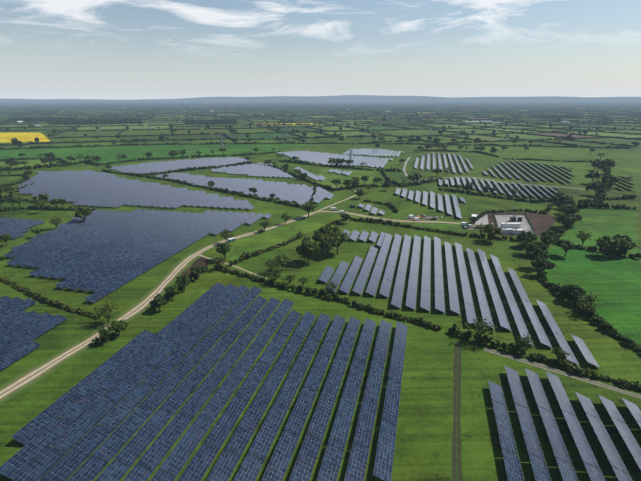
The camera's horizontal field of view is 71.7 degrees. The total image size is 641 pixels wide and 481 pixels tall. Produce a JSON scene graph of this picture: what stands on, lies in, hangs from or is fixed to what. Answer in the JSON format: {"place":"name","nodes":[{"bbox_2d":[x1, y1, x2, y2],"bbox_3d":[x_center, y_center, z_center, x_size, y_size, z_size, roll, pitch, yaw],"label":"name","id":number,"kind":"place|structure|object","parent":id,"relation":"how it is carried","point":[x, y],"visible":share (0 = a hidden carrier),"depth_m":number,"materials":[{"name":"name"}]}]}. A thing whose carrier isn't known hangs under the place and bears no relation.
{"place":"outdoors","nodes":[
{"label":"outdoors","id":0,"kind":"place"},
{"bbox_2d":[199,254,267,278],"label":"dirt track","id":1,"kind":"structure","parent":0,"point":[234,266],"depth_m":238.50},
{"bbox_2d":[0,211,474,399],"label":"track","id":2,"kind":"structure","parent":0,"point":[27,378],"depth_m":190.68,"materials":[{"name":"beige gravel"}]},
{"bbox_2d":[0,127,640,480],"bbox_3d":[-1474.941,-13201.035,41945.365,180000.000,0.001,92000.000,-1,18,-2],"label":"ground","id":3,"kind":"structure","parent":0,"point":[422,450],"depth_m":188.90,"materials":[{"name":"green plant"}]},
{"bbox_2d":[0,233,10,245],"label":"tree","id":4,"kind":"object","parent":3,"relation":"on","point":[5,237],"visible":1,"depth_m":271.52,"materials":[{"name":"green plant"}]},
{"bbox_2d":[2,166,14,174],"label":"tree","id":5,"kind":"object","parent":3,"relation":"on","point":[9,168],"visible":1,"depth_m":527.70,"materials":[{"name":"green plant"}]},
{"bbox_2d":[4,196,15,207],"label":"tree","id":6,"kind":"object","parent":3,"relation":"on","point":[8,199],"visible":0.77,"depth_m":364.90,"materials":[{"name":"green plant"}]},
{"bbox_2d":[4,159,16,166],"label":"tree","id":7,"kind":"object","parent":3,"relation":"on","point":[9,162],"visible":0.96,"depth_m":581.47,"materials":[{"name":"green plant"}]},
{"bbox_2d":[3,186,19,195],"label":"tree","id":8,"kind":"object","parent":3,"relation":"on","point":[9,190],"visible":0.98,"depth_m":405.93,"materials":[{"name":"green plant"}]},
{"bbox_2d":[12,197,24,206],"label":"tree","id":9,"kind":"object","parent":3,"relation":"on","point":[18,200],"visible":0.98,"depth_m":367.05,"materials":[{"name":"green plant"}]},
{"bbox_2d":[23,170,31,175],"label":"tree","id":10,"kind":"object","parent":3,"relation":"on","point":[26,172],"visible":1,"depth_m":503.58,"materials":[{"name":"green plant"}]},
{"bbox_2d":[30,227,43,234],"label":"tree","id":11,"kind":"object","parent":3,"relation":"on","point":[38,230],"visible":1,"depth_m":288.77,"materials":[{"name":"green plant"}]},
{"bbox_2d":[34,201,45,212],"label":"tree","id":12,"kind":"object","parent":3,"relation":"on","point":[38,204],"visible":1,"depth_m":350.67,"materials":[{"name":"green plant"}]},
{"bbox_2d":[32,193,49,206],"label":"tree","id":13,"kind":"object","parent":3,"relation":"on","point":[40,197],"visible":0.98,"depth_m":368.99,"materials":[{"name":"green plant"}]},
{"bbox_2d":[40,157,49,164],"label":"tree","id":14,"kind":"object","parent":3,"relation":"on","point":[42,160],"visible":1,"depth_m":601.27,"materials":[{"name":"green plant"}]},
{"bbox_2d":[45,156,56,161],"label":"tree","id":15,"kind":"object","parent":3,"relation":"on","point":[51,159],"visible":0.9,"depth_m":605.54,"materials":[{"name":"green plant"}]},
{"bbox_2d":[49,217,61,228],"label":"tree","id":16,"kind":"object","parent":3,"relation":"on","point":[55,222],"visible":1,"depth_m":307.66,"materials":[{"name":"green plant"}]},
{"bbox_2d":[54,198,66,206],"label":"tree","id":17,"kind":"object","parent":3,"relation":"on","point":[61,201],"visible":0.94,"depth_m":364.74,"materials":[{"name":"green plant"}]},
{"bbox_2d":[74,206,91,220],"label":"tree","id":18,"kind":"object","parent":3,"relation":"on","point":[81,211],"visible":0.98,"depth_m":319.40,"materials":[{"name":"green plant"}]},
{"bbox_2d":[97,328,110,342],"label":"tree","id":19,"kind":"object","parent":3,"relation":"on","point":[104,333],"visible":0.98,"depth_m":162.64,"materials":[{"name":"green plant"}]},
{"bbox_2d":[93,301,119,322],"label":"tree","id":20,"kind":"object","parent":3,"relation":"on","point":[107,315],"visible":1,"depth_m":176.86,"materials":[{"name":"green plant"}]},
{"bbox_2d":[108,319,128,335],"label":"tree","id":21,"kind":"object","parent":3,"relation":"on","point":[120,325],"visible":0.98,"depth_m":166.88,"materials":[{"name":"green plant"}]},
{"bbox_2d":[150,293,167,310],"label":"tree","id":22,"kind":"object","parent":3,"relation":"on","point":[159,301],"visible":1,"depth_m":186.78,"materials":[{"name":"green plant"}]},
{"bbox_2d":[164,284,180,298],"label":"tree","id":23,"kind":"object","parent":3,"relation":"on","point":[172,289],"visible":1,"depth_m":197.85,"materials":[{"name":"green plant"}]},
{"bbox_2d":[175,275,190,290],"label":"tree","id":24,"kind":"object","parent":3,"relation":"on","point":[184,280],"visible":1,"depth_m":206.74,"materials":[{"name":"green plant"}]},
{"bbox_2d":[190,266,204,278],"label":"tree","id":25,"kind":"object","parent":3,"relation":"on","point":[196,271],"visible":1,"depth_m":220.82,"materials":[{"name":"green plant"}]},
{"bbox_2d":[212,257,225,269],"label":"tree","id":26,"kind":"object","parent":3,"relation":"on","point":[217,261],"visible":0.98,"depth_m":233.73,"materials":[{"name":"green plant"}]},
{"bbox_2d":[218,131,223,148],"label":"pylon","id":27,"kind":"object","parent":3,"relation":"on","point":[221,142],"visible":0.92,"depth_m":792.52,"materials":[{"name":"silver metal"}]},
{"bbox_2d":[216,243,231,259],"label":"tree","id":28,"kind":"object","parent":3,"relation":"on","point":[222,248],"visible":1,"depth_m":244.62,"materials":[{"name":"green plant"}]},
{"bbox_2d":[0,210,476,404],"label":"track verge","id":29,"kind":"structure","parent":3,"relation":"on","point":[58,365],"depth_m":187.12,"materials":[{"name":"green plant"}]},
{"bbox_2d":[220,230,233,242],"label":"tree","id":30,"kind":"object","parent":29,"relation":"on","point":[224,234],"visible":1,"depth_m":276.95,"materials":[{"name":"green plant"}]},
{"bbox_2d":[299,202,316,216],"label":"tree","id":31,"kind":"object","parent":29,"relation":"on","point":[309,206],"visible":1,"depth_m":333.79,"materials":[{"name":"green plant"}]},
{"bbox_2d":[264,258,279,271],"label":"tree","id":32,"kind":"object","parent":3,"relation":"on","point":[272,265],"visible":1,"depth_m":228.61,"materials":[{"name":"green plant"}]},
{"bbox_2d":[266,269,280,279],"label":"tree","id":33,"kind":"object","parent":3,"relation":"on","point":[274,273],"visible":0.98,"depth_m":215.30,"materials":[{"name":"green plant"}]},
{"bbox_2d":[274,253,291,270],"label":"tree","id":34,"kind":"object","parent":3,"relation":"on","point":[279,259],"visible":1,"depth_m":231.30,"materials":[{"name":"green plant"}]},
{"bbox_2d":[280,212,291,223],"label":"tree","id":35,"kind":"object","parent":3,"relation":"on","point":[285,216],"visible":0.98,"depth_m":319.77,"materials":[{"name":"green plant"}]},
{"bbox_2d":[282,273,295,282],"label":"tree","id":36,"kind":"object","parent":3,"relation":"on","point":[291,277],"visible":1,"depth_m":213.48,"materials":[{"name":"green plant"}]},
{"bbox_2d":[298,277,307,284],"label":"tree","id":37,"kind":"object","parent":3,"relation":"on","point":[302,280],"visible":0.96,"depth_m":212.38,"materials":[{"name":"green plant"}]},
{"bbox_2d":[296,236,320,262],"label":"tree","id":38,"kind":"object","parent":3,"relation":"on","point":[306,247],"visible":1,"depth_m":239.97,"materials":[{"name":"green plant"}]},
{"bbox_2d":[0,148,640,480],"bbox_3d":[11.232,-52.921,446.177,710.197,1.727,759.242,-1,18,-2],"label":"solar tables","id":39,"kind":"object","parent":3,"relation":"on","point":[137,233],"visible":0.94,"depth_m":154.86,"materials":[{"name":"blue glass"}]},
{"bbox_2d":[0,141,640,351],"bbox_3d":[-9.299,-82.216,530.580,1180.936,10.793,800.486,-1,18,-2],"label":"hedgerows","id":40,"kind":"object","parent":3,"relation":"on","point":[601,322],"visible":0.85,"depth_m":437.35,"materials":[{"name":"green plant"}]},
{"bbox_2d":[0,217,640,390],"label":"scrubby hedgerows","id":41,"kind":"object","parent":3,"relation":"on","point":[520,350],"visible":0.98,"depth_m":191.67,"materials":[{"name":"green plant"}]},
{"bbox_2d":[0,133,640,344],"bbox_3d":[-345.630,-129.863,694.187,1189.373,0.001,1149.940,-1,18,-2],"label":"field patches","id":42,"kind":"object","parent":3,"relation":"on","point":[612,282],"visible":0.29,"depth_m":301.53,"materials":[{"name":"green plant"}]},
{"bbox_2d":[260,220,271,231],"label":"tree","id":43,"kind":"object","parent":42,"relation":"on","point":[264,224],"visible":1,"depth_m":299.95,"materials":[{"name":"green plant"}]},
{"bbox_2d":[475,215,488,224],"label":"cabin hardstanding","id":44,"kind":"structure","parent":42,"relation":"on","point":[483,220],"depth_m":328.80,"materials":[{"name":"grey gravel"}]},
{"bbox_2d":[495,215,532,232],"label":"substation gravel","id":45,"kind":"structure","parent":42,"relation":"on","point":[524,223],"depth_m":326.11,"materials":[{"name":"grey gravel"}]},
{"bbox_2d":[501,228,512,233],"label":"container","id":46,"kind":"object","parent":45,"relation":"on","point":[507,230],"visible":0.96,"depth_m":297.78,"materials":[{"name":"white metal"}]},
{"bbox_2d":[500,223,520,227],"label":"building","id":47,"kind":"structure","parent":45,"relation":"on","point":[509,225],"depth_m":311.04,"materials":[{"name":"white paint"}]},
{"bbox_2d":[508,215,516,221],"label":"transformer","id":48,"kind":"object","parent":45,"relation":"on","point":[512,218],"visible":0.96,"depth_m":327.70,"materials":[{"name":"white paint"}]},
{"bbox_2d":[493,212,533,232],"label":"security fence","id":49,"kind":"object","parent":45,"relation":"on","point":[530,224],"visible":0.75,"depth_m":330.57,"materials":[{"name":"metal"}]},
{"bbox_2d":[512,229,523,234],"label":"container","id":50,"kind":"object","parent":45,"relation":"on","point":[516,231],"visible":0.85,"depth_m":296.32,"materials":[{"name":"white metal"}]},
{"bbox_2d":[595,235,616,255],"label":"tree","id":51,"kind":"object","parent":42,"relation":"on","point":[604,243],"visible":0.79,"depth_m":252.02,"materials":[{"name":"green plant"}]},
{"bbox_2d":[2,191,639,478],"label":"solar frames","id":52,"kind":"structure","parent":3,"relation":"on","point":[398,308],"depth_m":156.10,"materials":[{"name":"silver metal"}]},
{"bbox_2d":[312,226,330,251],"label":"tree","id":53,"kind":"object","parent":3,"relation":"on","point":[320,234],"visible":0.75,"depth_m":258.13,"materials":[{"name":"green plant"}]},
{"bbox_2d":[318,238,337,256],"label":"tree","id":54,"kind":"object","parent":3,"relation":"on","point":[326,245],"visible":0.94,"depth_m":250.16,"materials":[{"name":"green plant"}]},
{"bbox_2d":[325,281,337,292],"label":"tree","id":55,"kind":"object","parent":3,"relation":"on","point":[331,284],"visible":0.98,"depth_m":205.60,"materials":[{"name":"green plant"}]},
{"bbox_2d":[325,226,340,234],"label":"tree","id":56,"kind":"object","parent":3,"relation":"on","point":[333,229],"visible":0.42,"depth_m":268.07,"materials":[{"name":"green plant"}]},
{"bbox_2d":[331,179,340,187],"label":"tree","id":57,"kind":"object","parent":3,"relation":"on","point":[335,181],"visible":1,"depth_m":448.25,"materials":[{"name":"green plant"}]},
{"bbox_2d":[325,231,348,254],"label":"tree","id":58,"kind":"object","parent":3,"relation":"on","point":[337,238],"visible":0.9,"depth_m":253.09,"materials":[{"name":"green plant"}]},
{"bbox_2d":[340,213,352,222],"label":"tree","id":59,"kind":"object","parent":3,"relation":"on","point":[346,216],"visible":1,"depth_m":320.42,"materials":[{"name":"green plant"}]},
{"bbox_2d":[342,179,351,184],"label":"tree","id":60,"kind":"object","parent":3,"relation":"on","point":[347,182],"visible":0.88,"depth_m":449.56,"materials":[{"name":"green plant"}]},
{"bbox_2d":[355,189,363,198],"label":"tree","id":61,"kind":"object","parent":3,"relation":"on","point":[360,192],"visible":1,"depth_m":400.27,"materials":[{"name":"green plant"}]},
{"bbox_2d":[361,175,368,183],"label":"tree","id":62,"kind":"object","parent":3,"relation":"on","point":[365,178],"visible":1,"depth_m":463.83,"materials":[{"name":"green plant"}]},
{"bbox_2d":[383,180,390,187],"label":"tree","id":63,"kind":"object","parent":3,"relation":"on","point":[387,183],"visible":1,"depth_m":438.10,"materials":[{"name":"green plant"}]},
{"bbox_2d":[413,173,421,181],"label":"tree","id":64,"kind":"object","parent":3,"relation":"on","point":[418,175],"visible":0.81,"depth_m":476.28,"materials":[{"name":"green plant"}]},
{"bbox_2d":[433,168,441,176],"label":"tree","id":65,"kind":"object","parent":3,"relation":"on","point":[437,170],"visible":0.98,"depth_m":517.60,"materials":[{"name":"green plant"}]},
{"bbox_2d":[451,341,462,480],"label":"dirt track","id":66,"kind":"object","parent":3,"relation":"on","point":[456,458],"visible":1,"depth_m":125.42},
{"bbox_2d":[475,222,482,234],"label":"tree","id":67,"kind":"object","parent":3,"relation":"on","point":[479,228],"visible":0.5,"depth_m":292.09,"materials":[{"name":"green plant"}]},
{"bbox_2d":[465,317,496,342],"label":"tree","id":68,"kind":"object","parent":3,"relation":"on","point":[485,329],"visible":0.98,"depth_m":162.39,"materials":[{"name":"green plant"}]},
{"bbox_2d":[481,185,489,193],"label":"tree","id":69,"kind":"object","parent":3,"relation":"on","point":[485,188],"visible":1,"depth_m":423.85,"materials":[{"name":"green plant"}]},
{"bbox_2d":[481,223,501,241],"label":"tree","id":70,"kind":"object","parent":3,"relation":"on","point":[489,229],"visible":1,"depth_m":277.04,"materials":[{"name":"green plant"}]},
{"bbox_2d":[490,147,497,154],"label":"tree","id":71,"kind":"object","parent":3,"relation":"on","point":[493,150],"visible":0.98,"depth_m":724.03,"materials":[{"name":"green plant"}]},
{"bbox_2d":[508,188,521,197],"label":"tree","id":72,"kind":"object","parent":3,"relation":"on","point":[512,190],"visible":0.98,"depth_m":405.25,"materials":[{"name":"green plant"}]},
{"bbox_2d":[517,231,531,242],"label":"tree","id":73,"kind":"object","parent":3,"relation":"on","point":[523,235],"visible":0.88,"depth_m":268.11,"materials":[{"name":"green plant"}]},
{"bbox_2d":[516,333,534,348],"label":"tree","id":74,"kind":"object","parent":3,"relation":"on","point":[523,339],"visible":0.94,"depth_m":157.09,"materials":[{"name":"green plant"}]},
{"bbox_2d":[519,240,534,253],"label":"tree","id":75,"kind":"object","parent":3,"relation":"on","point":[525,244],"visible":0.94,"depth_m":254.09,"materials":[{"name":"green plant"}]},
{"bbox_2d":[530,233,537,243],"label":"tree","id":76,"kind":"object","parent":3,"relation":"on","point":[534,237],"visible":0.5,"depth_m":270.56,"materials":[{"name":"green plant"}]},
{"bbox_2d":[525,246,548,267],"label":"tree","id":77,"kind":"object","parent":3,"relation":"on","point":[537,252],"visible":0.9,"depth_m":233.26,"materials":[{"name":"green plant"}]},
{"bbox_2d":[532,241,548,249],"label":"tree","id":78,"kind":"object","parent":3,"relation":"on","point":[542,246],"visible":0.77,"depth_m":251.32,"materials":[{"name":"green plant"}]},
{"bbox_2d":[531,257,555,273],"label":"tree","id":79,"kind":"object","parent":3,"relation":"on","point":[541,264],"visible":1,"depth_m":223.42,"materials":[{"name":"green plant"}]},
{"bbox_2d":[541,229,554,235],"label":"tree","id":80,"kind":"object","parent":3,"relation":"on","point":[547,232],"visible":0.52,"depth_m":277.98,"materials":[{"name":"green plant"}]},
{"bbox_2d":[539,233,558,244],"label":"tree","id":81,"kind":"object","parent":3,"relation":"on","point":[547,239],"visible":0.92,"depth_m":261.54,"materials":[{"name":"green plant"}]},
{"bbox_2d":[555,191,564,195],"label":"tree","id":82,"kind":"object","parent":3,"relation":"on","point":[559,193],"visible":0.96,"depth_m":394.38,"materials":[{"name":"green plant"}]},
{"bbox_2d":[551,346,569,358],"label":"tree","id":83,"kind":"object","parent":3,"relation":"on","point":[559,350],"visible":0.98,"depth_m":150.63,"materials":[{"name":"green plant"}]},
{"bbox_2d":[484,347,640,398],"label":"dirt track","id":84,"kind":"structure","parent":3,"relation":"on","point":[552,369],"depth_m":147.14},
{"bbox_2d":[554,239,574,256],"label":"tree","id":85,"kind":"object","parent":3,"relation":"on","point":[567,245],"visible":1,"depth_m":251.47,"materials":[{"name":"green plant"}]},
{"bbox_2d":[557,195,572,203],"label":"tree","id":86,"kind":"object","parent":3,"relation":"on","point":[562,199],"visible":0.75,"depth_m":364.27,"materials":[{"name":"green plant"}]},
{"bbox_2d":[556,214,574,224],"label":"tree","id":87,"kind":"object","parent":3,"relation":"on","point":[565,219],"visible":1,"depth_m":303.34,"materials":[{"name":"green plant"}]},
{"bbox_2d":[559,199,573,205],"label":"tree","id":88,"kind":"object","parent":3,"relation":"on","point":[567,202],"visible":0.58,"depth_m":346.28,"materials":[{"name":"green plant"}]},
{"bbox_2d":[561,205,578,213],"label":"tree","id":89,"kind":"object","parent":3,"relation":"on","point":[569,209],"visible":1,"depth_m":329.83,"materials":[{"name":"green plant"}]},
{"bbox_2d":[562,284,585,295],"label":"tree","id":90,"kind":"object","parent":3,"relation":"on","point":[575,290],"visible":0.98,"depth_m":194.45,"materials":[{"name":"green plant"}]},
{"bbox_2d":[571,213,582,225],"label":"tree","id":91,"kind":"object","parent":3,"relation":"on","point":[578,217],"visible":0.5,"depth_m":312.40,"materials":[{"name":"green plant"}]},
{"bbox_2d":[575,230,591,246],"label":"tree","id":92,"kind":"object","parent":3,"relation":"on","point":[584,236],"visible":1,"depth_m":269.07,"materials":[{"name":"green plant"}]},
{"bbox_2d":[576,300,594,315],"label":"tree","id":93,"kind":"object","parent":3,"relation":"on","point":[584,305],"visible":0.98,"depth_m":182.91,"materials":[{"name":"green plant"}]},
{"bbox_2d":[577,290,603,308],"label":"tree","id":94,"kind":"object","parent":3,"relation":"on","point":[588,298],"visible":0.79,"depth_m":185.60,"materials":[{"name":"green plant"}]},
{"bbox_2d":[584,171,601,182],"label":"tree","id":95,"kind":"object","parent":3,"relation":"on","point":[592,174],"visible":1,"depth_m":469.49,"materials":[{"name":"green plant"}]},
{"bbox_2d":[585,180,605,195],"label":"tree","id":96,"kind":"object","parent":3,"relation":"on","point":[596,185],"visible":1,"depth_m":413.94,"materials":[{"name":"green plant"}]},
{"bbox_2d":[591,161,601,170],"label":"tree","id":97,"kind":"object","parent":3,"relation":"on","point":[594,164],"visible":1,"depth_m":561.99,"materials":[{"name":"green plant"}]},
{"bbox_2d":[601,158,614,163],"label":"tree","id":98,"kind":"object","parent":3,"relation":"on","point":[607,160],"visible":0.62,"depth_m":577.93,"materials":[{"name":"green plant"}]},
{"bbox_2d":[601,175,616,187],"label":"tree","id":99,"kind":"object","parent":3,"relation":"on","point":[605,177],"visible":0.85,"depth_m":450.08,"materials":[{"name":"green plant"}]},
{"bbox_2d":[605,179,614,187],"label":"tree","id":100,"kind":"object","parent":3,"relation":"on","point":[609,184],"visible":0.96,"depth_m":439.74,"materials":[{"name":"green plant"}]},
{"bbox_2d":[605,161,615,167],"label":"tree","id":101,"kind":"object","parent":3,"relation":"on","point":[611,164],"visible":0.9,"depth_m":563.33,"materials":[{"name":"green plant"}]},
{"bbox_2d":[604,178,621,187],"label":"tree","id":102,"kind":"object","parent":3,"relation":"on","point":[616,180],"visible":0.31,"depth_m":448.32,"materials":[{"name":"green plant"}]},
{"bbox_2d":[606,236,626,256],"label":"tree","id":103,"kind":"object","parent":3,"relation":"on","point":[618,242],"visible":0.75,"depth_m":249.15,"materials":[{"name":"green plant"}]},
{"bbox_2d":[612,234,632,241],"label":"tree","id":104,"kind":"object","parent":3,"relation":"on","point":[625,237],"visible":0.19,"depth_m":259.72,"materials":[{"name":"green plant"}]},
{"bbox_2d":[618,239,630,256],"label":"tree","id":105,"kind":"object","parent":3,"relation":"on","point":[623,248],"visible":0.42,"depth_m":251.17,"materials":[{"name":"green plant"}]},
{"bbox_2d":[624,240,636,255],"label":"tree","id":106,"kind":"object","parent":3,"relation":"on","point":[632,245],"visible":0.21,"depth_m":252.43,"materials":[{"name":"green plant"}]},
{"bbox_2d":[0,103,640,140],"bbox_3d":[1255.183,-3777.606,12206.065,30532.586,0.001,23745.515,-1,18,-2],"label":"fields","id":107,"kind":"structure","parent":0,"point":[130,131],"depth_m":1453.46,"materials":[{"name":"green plant"}]},
{"bbox_2d":[0,101,640,146],"bbox_3d":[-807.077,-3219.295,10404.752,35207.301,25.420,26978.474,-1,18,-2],"label":"hedgerow trees","id":108,"kind":"object","parent":107,"relation":"on","point":[547,110],"visible":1,"depth_m":2341.84,"materials":[{"name":"green plant"}]},
{"bbox_2d":[0,95,640,101],"bbox_3d":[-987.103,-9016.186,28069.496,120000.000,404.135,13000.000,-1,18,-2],"label":"distant hills","id":109,"kind":"structure","parent":0,"point":[357,98],"depth_m":23502.08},
{"bbox_2d":[0,0,640,99],"label":"sky","id":110,"kind":"structure","parent":0,"point":[50,49],"materials":[{"name":"blue"}]},
{"bbox_2d":[317,186,356,210],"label":"track","id":111,"kind":"structure","parent":0,"point":[339,201],"depth_m":391.69,"materials":[{"name":"beige gravel"}]},
{"bbox_2d":[403,157,589,189],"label":"dirt track","id":112,"kind":"structure","parent":0,"point":[404,168],"depth_m":515.53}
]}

